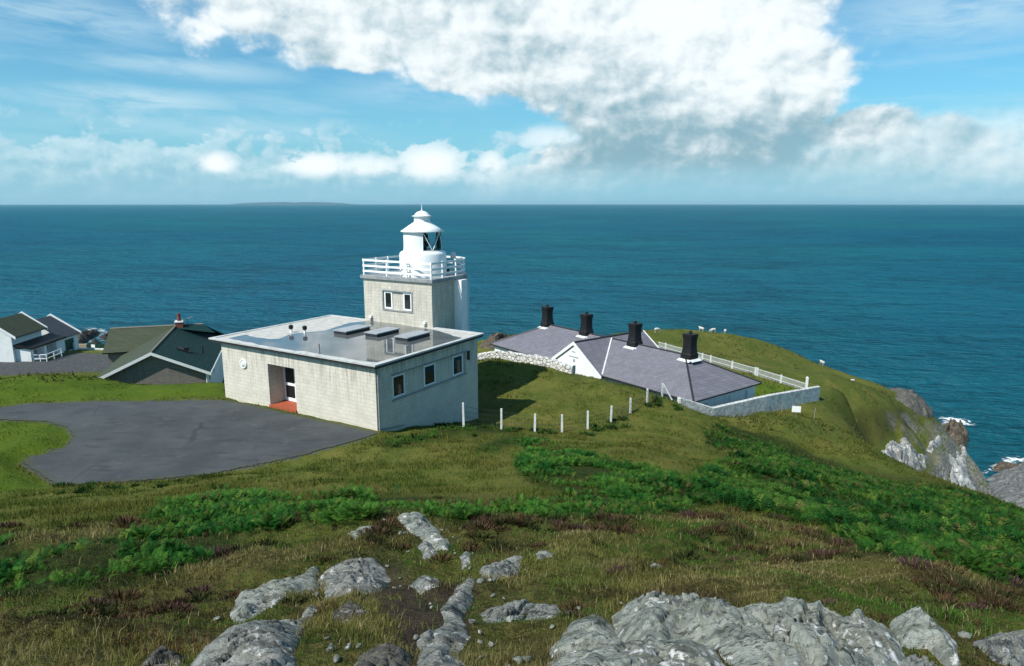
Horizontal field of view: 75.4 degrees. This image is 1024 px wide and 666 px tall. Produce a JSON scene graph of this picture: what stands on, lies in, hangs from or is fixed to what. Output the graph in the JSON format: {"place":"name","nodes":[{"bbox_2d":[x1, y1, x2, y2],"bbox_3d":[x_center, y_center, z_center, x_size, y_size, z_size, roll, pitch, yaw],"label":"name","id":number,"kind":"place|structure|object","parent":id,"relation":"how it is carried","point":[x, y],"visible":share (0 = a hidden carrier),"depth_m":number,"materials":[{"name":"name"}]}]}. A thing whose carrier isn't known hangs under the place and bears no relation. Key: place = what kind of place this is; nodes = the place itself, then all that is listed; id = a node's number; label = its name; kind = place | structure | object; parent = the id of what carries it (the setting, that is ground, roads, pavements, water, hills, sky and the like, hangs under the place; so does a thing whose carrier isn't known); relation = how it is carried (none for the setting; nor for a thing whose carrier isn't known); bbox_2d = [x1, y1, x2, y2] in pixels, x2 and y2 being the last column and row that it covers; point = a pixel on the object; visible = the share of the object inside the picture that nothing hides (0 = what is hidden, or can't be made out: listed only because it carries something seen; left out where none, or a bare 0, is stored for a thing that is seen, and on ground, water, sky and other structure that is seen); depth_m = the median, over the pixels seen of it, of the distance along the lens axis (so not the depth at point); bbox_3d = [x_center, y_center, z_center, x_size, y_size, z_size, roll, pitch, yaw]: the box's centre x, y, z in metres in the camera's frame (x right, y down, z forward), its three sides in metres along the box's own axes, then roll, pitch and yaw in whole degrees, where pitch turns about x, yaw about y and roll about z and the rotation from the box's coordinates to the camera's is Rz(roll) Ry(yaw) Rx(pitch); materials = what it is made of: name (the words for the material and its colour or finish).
{"place":"outdoors","nodes":[
{"label":"outdoors","id":0,"kind":"place"},
{"bbox_2d":[0,400,377,483],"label":"driveway","id":1,"kind":"structure","parent":0,"point":[122,441],"depth_m":34.53,"materials":[{"name":"grey asphalt"}]},
{"bbox_2d":[229,202,345,204],"bbox_3d":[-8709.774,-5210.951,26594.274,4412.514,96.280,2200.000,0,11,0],"label":"island","id":2,"kind":"structure","parent":0,"point":[288,203],"depth_m":25626.41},
{"bbox_2d":[0,204,1023,489],"bbox_3d":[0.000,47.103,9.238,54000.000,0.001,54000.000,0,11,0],"label":"sea","id":3,"kind":"structure","parent":0,"point":[926,302],"depth_m":460.44,"materials":[{"name":"blue liquid"}]},
{"bbox_2d":[77,329,99,343],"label":"sea rock","id":4,"kind":"object","parent":3,"relation":"in","point":[85,336],"visible":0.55,"depth_m":236.88,"materials":[{"name":"grey stone"}]},
{"bbox_2d":[90,338,101,343],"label":"sea rock","id":5,"kind":"object","parent":3,"relation":"in","point":[95,341],"visible":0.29,"depth_m":229.14,"materials":[{"name":"grey stone"}]},
{"bbox_2d":[100,332,108,340],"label":"sea rock","id":6,"kind":"object","parent":3,"relation":"in","point":[103,337],"visible":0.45,"depth_m":239.50,"materials":[{"name":"grey stone"}]},
{"bbox_2d":[942,418,968,449],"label":"sea rock","id":7,"kind":"object","parent":3,"relation":"in","point":[956,431],"visible":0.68,"depth_m":134.31,"materials":[{"name":"brown stone"}]},
{"bbox_2d":[939,417,971,424],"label":"surf","id":8,"kind":"structure","parent":3,"relation":"on","point":[957,420],"depth_m":148.91,"materials":[{"name":"white liquid"}]},
{"bbox_2d":[986,462,1023,507],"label":"sea rock","id":9,"kind":"object","parent":3,"relation":"in","point":[1007,485],"visible":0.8,"depth_m":112.84,"materials":[{"name":"grey stone"}]},
{"bbox_2d":[987,457,1023,471],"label":"surf","id":10,"kind":"structure","parent":3,"relation":"on","point":[1015,459],"depth_m":125.70,"materials":[{"name":"white liquid"}]},
{"bbox_2d":[991,461,1021,471],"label":"sea rock","id":11,"kind":"object","parent":3,"relation":"in","point":[1000,466],"visible":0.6,"depth_m":121.53,"materials":[{"name":"stone"}]},
{"bbox_2d":[0,328,1023,665],"bbox_3d":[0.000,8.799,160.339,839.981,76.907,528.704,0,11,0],"label":"hillside","id":12,"kind":"structure","parent":0,"point":[848,397],"depth_m":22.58,"materials":[{"name":"green plant"}]},
{"bbox_2d":[0,311,65,361],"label":"white house","id":13,"kind":"structure","parent":12,"relation":"on","point":[22,338],"depth_m":73.37,"materials":[{"name":"tile"}]},
{"bbox_2d":[36,314,81,350],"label":"garage","id":14,"kind":"structure","parent":12,"relation":"on","point":[55,324],"depth_m":80.65,"materials":[{"name":"grey stone"}]},
{"bbox_2d":[65,338,73,350],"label":"garage door","id":15,"kind":"structure","parent":14,"relation":"in","point":[69,342],"depth_m":80.72,"materials":[{"name":"wood"}]},
{"bbox_2d":[79,344,87,347],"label":"tan wall","id":16,"kind":"structure","parent":12,"relation":"on","point":[83,345],"depth_m":86.50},
{"bbox_2d":[79,348,103,349],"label":"kerb wall","id":17,"kind":"structure","parent":12,"relation":"on","point":[91,348],"depth_m":82.88,"materials":[{"name":"white concrete"}]},
{"bbox_2d":[88,343,104,347],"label":"field gate","id":18,"kind":"structure","parent":12,"relation":"on","point":[93,345],"depth_m":86.09,"materials":[{"name":"white paint"}]},
{"bbox_2d":[97,313,224,384],"bbox_3d":[-31.164,2.438,59.157,9.720,7.244,16.600,-4,12,-18],"label":"bungalow","id":19,"kind":"object","parent":12,"relation":"on","point":[179,351],"visible":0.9,"depth_m":55.76,"materials":[{"name":"stone"}]},
{"bbox_2d":[141,645,189,665],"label":"rock outcrop","id":20,"kind":"object","parent":12,"relation":"on","point":[162,655],"visible":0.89,"depth_m":3.25,"materials":[{"name":"grey stone"}]},
{"bbox_2d":[190,605,315,665],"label":"rock outcrop","id":21,"kind":"object","parent":12,"relation":"on","point":[262,643],"visible":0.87,"depth_m":3.13,"materials":[{"name":"grey stone"}]},
{"bbox_2d":[229,567,319,623],"bbox_3d":[-2.063,2.269,5.692,0.722,0.750,1.960,0,11,0],"label":"rock outcrop","id":22,"kind":"object","parent":12,"relation":"on","point":[251,603],"visible":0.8,"depth_m":5.54,"materials":[{"name":"grey stone"}]},
{"bbox_2d":[208,204,483,431],"bbox_3d":[-9.087,-0.107,44.840,14.020,16.950,15.730,7,13,31],"label":"lighthouse","id":23,"kind":"object","parent":12,"relation":"on","point":[403,354],"visible":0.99,"depth_m":40.97,"materials":[{"name":"paint"}]},
{"bbox_2d":[283,367,295,401],"bbox_3d":[-13.594,3.052,40.607,1.080,2.320,0.070,7,13,31],"label":"door","id":24,"kind":"structure","parent":23,"relation":"in","point":[289,373],"depth_m":40.64,"materials":[{"name":"white paint"}]},
{"bbox_2d":[392,372,404,398],"bbox_3d":[-6.358,2.928,37.030,0.070,1.280,1.060,7,13,31],"label":"window","id":25,"kind":"structure","parent":23,"relation":"in","point":[398,381],"depth_m":37.03,"materials":[{"name":"white paint"}]},
{"bbox_2d":[423,362,435,386],"bbox_3d":[-4.914,2.471,39.358,0.070,1.280,1.100,7,13,31],"label":"window","id":26,"kind":"structure","parent":23,"relation":"in","point":[429,374],"depth_m":39.34,"materials":[{"name":"white paint"}]},
{"bbox_2d":[452,353,462,376],"bbox_3d":[-3.441,2.004,41.742,0.070,1.280,1.100,7,13,31],"label":"window","id":27,"kind":"structure","parent":23,"relation":"in","point":[457,360],"depth_m":41.73,"materials":[{"name":"white paint"}]},
{"bbox_2d":[333,601,367,622],"bbox_3d":[-1.076,1.861,4.335,0.276,0.409,0.779,-4,12,-18],"label":"rock outcrop","id":28,"kind":"object","parent":12,"relation":"on","point":[348,607],"visible":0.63,"depth_m":4.15,"materials":[{"name":"grey stone"}]},
{"bbox_2d":[318,557,390,598],"bbox_3d":[-1.407,2.280,6.032,0.752,0.568,1.404,-4,12,-21],"label":"rock outcrop","id":29,"kind":"object","parent":12,"relation":"on","point":[363,574],"visible":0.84,"depth_m":6.06,"materials":[{"name":"grey stone"}]},
{"bbox_2d":[348,526,373,538],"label":"rock outcrop","id":30,"kind":"object","parent":12,"relation":"on","point":[358,529],"visible":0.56,"depth_m":8.32,"materials":[{"name":"grey stone"}]},
{"bbox_2d":[51,394,682,494],"bbox_3d":[-1.804,5.816,37.877,40.284,5.166,7.044,-8,13,-34],"label":"scrub","id":31,"kind":"object","parent":12,"relation":"on","point":[414,436],"visible":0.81,"depth_m":38.72,"materials":[{"name":"green plant"}]},
{"bbox_2d":[354,642,412,665],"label":"rock outcrop","id":32,"kind":"object","parent":12,"relation":"on","point":[386,654],"visible":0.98,"depth_m":2.92,"materials":[{"name":"grey stone"}]},
{"bbox_2d":[398,512,449,550],"bbox_3d":[-1.070,2.572,8.449,0.610,0.851,2.502,-5,12,-24],"label":"rock outcrop","id":33,"kind":"object","parent":12,"relation":"on","point":[419,524],"visible":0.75,"depth_m":8.63,"materials":[{"name":"grey stone"}]},
{"bbox_2d":[410,575,440,594],"bbox_3d":[-0.732,2.172,5.641,0.381,0.743,1.383,-1,11,-4],"label":"rock outcrop","id":34,"kind":"object","parent":12,"relation":"on","point":[425,580],"visible":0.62,"depth_m":5.21,"materials":[{"name":"grey stone"}]},
{"bbox_2d":[417,541,437,559],"bbox_3d":[-0.976,2.492,7.541,0.268,0.411,1.053,-2,11,-12],"label":"rock outcrop","id":35,"kind":"object","parent":12,"relation":"on","point":[427,548],"visible":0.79,"depth_m":7.32,"materials":[{"name":"grey stone"}]},
{"bbox_2d":[417,578,474,665],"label":"rock outcrop","id":36,"kind":"object","parent":12,"relation":"on","point":[444,637],"visible":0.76,"depth_m":3.49,"materials":[{"name":"grey stone"}]},
{"bbox_2d":[459,551,470,569],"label":"rock outcrop","id":37,"kind":"object","parent":12,"relation":"on","point":[465,558],"visible":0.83,"depth_m":6.75,"materials":[{"name":"grey stone"}]},
{"bbox_2d":[479,332,508,349],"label":"cliff outcrop","id":38,"kind":"object","parent":12,"relation":"on","point":[492,338],"visible":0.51,"depth_m":91.44,"materials":[{"name":"beige stone"}]},
{"bbox_2d":[479,555,522,579],"bbox_3d":[-0.101,2.250,6.197,0.468,0.478,1.036,0,11,0],"label":"rock outcrop","id":39,"kind":"object","parent":12,"relation":"on","point":[502,567],"visible":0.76,"depth_m":6.05,"materials":[{"name":"grey stone"}]},
{"bbox_2d":[0,419,1023,594],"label":"bracken","id":40,"kind":"object","parent":12,"relation":"on","point":[997,543],"visible":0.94,"depth_m":15.70,"materials":[{"name":"green plant"}]},
{"bbox_2d":[0,495,1023,665],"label":"heather","id":41,"kind":"object","parent":12,"relation":"on","point":[492,521],"visible":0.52,"depth_m":6.94,"materials":[{"name":"plant"}]},
{"bbox_2d":[480,599,559,622],"bbox_3d":[0.082,1.778,4.221,0.613,0.345,0.545,5,12,23],"label":"rock outcrop","id":42,"kind":"object","parent":12,"relation":"on","point":[515,608],"visible":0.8,"depth_m":4.25,"materials":[{"name":"grey stone"}]},
{"bbox_2d":[478,350,575,373],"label":"stone wall","id":43,"kind":"structure","parent":12,"relation":"on","point":[536,359],"depth_m":57.85,"materials":[{"name":"white stone"}]},
{"bbox_2d":[536,551,553,559],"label":"rock outcrop","id":44,"kind":"object","parent":12,"relation":"on","point":[544,553],"visible":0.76,"depth_m":6.60,"materials":[{"name":"grey stone"}]},
{"bbox_2d":[462,383,672,431],"bbox_3d":[5.295,4.830,43.858,18.653,3.195,2.922,-8,14,-37],"label":"wire fence","id":45,"kind":"object","parent":12,"relation":"on","point":[562,424],"visible":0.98,"depth_m":41.13,"materials":[{"name":"white wood"}]},
{"bbox_2d":[213,518,977,665],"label":"loose stones","id":46,"kind":"object","parent":12,"relation":"on","point":[510,618],"visible":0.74,"depth_m":3.54,"materials":[{"name":"grey stone"}]},
{"bbox_2d":[490,304,761,406],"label":"cottage terrace","id":47,"kind":"structure","parent":12,"relation":"on","point":[636,356],"depth_m":62.33,"materials":[{"name":"white paint"}]},
{"bbox_2d":[548,614,725,665],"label":"rock outcrop","id":48,"kind":"object","parent":12,"relation":"on","point":[592,640],"visible":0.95,"depth_m":2.91,"materials":[{"name":"grey stone"}]},
{"bbox_2d":[658,342,804,388],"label":"picket fence","id":49,"kind":"object","parent":12,"relation":"on","point":[741,367],"visible":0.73,"depth_m":73.67,"materials":[{"name":"white wood"}]},
{"bbox_2d":[677,386,819,416],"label":"garden wall","id":50,"kind":"structure","parent":12,"relation":"on","point":[773,402],"depth_m":57.20,"materials":[{"name":"white paint"}]},
{"bbox_2d":[612,590,904,665],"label":"rock outcrop","id":51,"kind":"object","parent":12,"relation":"on","point":[789,631],"visible":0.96,"depth_m":3.17,"materials":[{"name":"grey stone"}]},
{"bbox_2d":[792,406,800,413],"bbox_3d":[24.555,6.791,57.206,0.720,0.980,0.100,2,11,12],"label":"notice board","id":52,"kind":"object","parent":12,"relation":"on","point":[795,409],"visible":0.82,"depth_m":57.12,"materials":[{"name":"white paint"}]},
{"bbox_2d":[882,437,929,471],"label":"cliff outcrop","id":53,"kind":"object","parent":12,"relation":"on","point":[904,451],"visible":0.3,"depth_m":83.03,"materials":[{"name":"grey stone"}]},
{"bbox_2d":[890,387,934,418],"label":"cliff outcrop","id":54,"kind":"object","parent":12,"relation":"on","point":[916,402],"visible":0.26,"depth_m":95.40,"materials":[{"name":"grey stone"}]},
{"bbox_2d":[901,654,936,665],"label":"rock outcrop","id":55,"kind":"object","parent":12,"relation":"on","point":[913,660],"visible":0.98,"depth_m":3.09,"materials":[{"name":"grey stone"}]},
{"bbox_2d":[889,606,961,665],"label":"rock outcrop","id":56,"kind":"object","parent":12,"relation":"on","point":[916,627],"visible":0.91,"depth_m":3.35,"materials":[{"name":"grey stone"}]},
{"bbox_2d":[926,434,941,452],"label":"cliff outcrop","id":57,"kind":"object","parent":12,"relation":"on","point":[937,442],"visible":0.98,"depth_m":90.06,"materials":[{"name":"grey stone"}]},
{"bbox_2d":[936,445,975,489],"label":"cliff outcrop","id":58,"kind":"object","parent":12,"relation":"on","point":[960,474],"visible":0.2,"depth_m":90.20,"materials":[{"name":"grey stone"}]},
{"bbox_2d":[973,629,1023,665],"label":"rock outcrop","id":59,"kind":"object","parent":12,"relation":"on","point":[1007,647],"visible":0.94,"depth_m":3.44,"materials":[{"name":"grey stone"}]},
{"bbox_2d":[0,0,1023,204],"label":"sky","id":60,"kind":"structure","parent":0,"point":[103,102],"materials":[{"name":"blue"}]}
]}

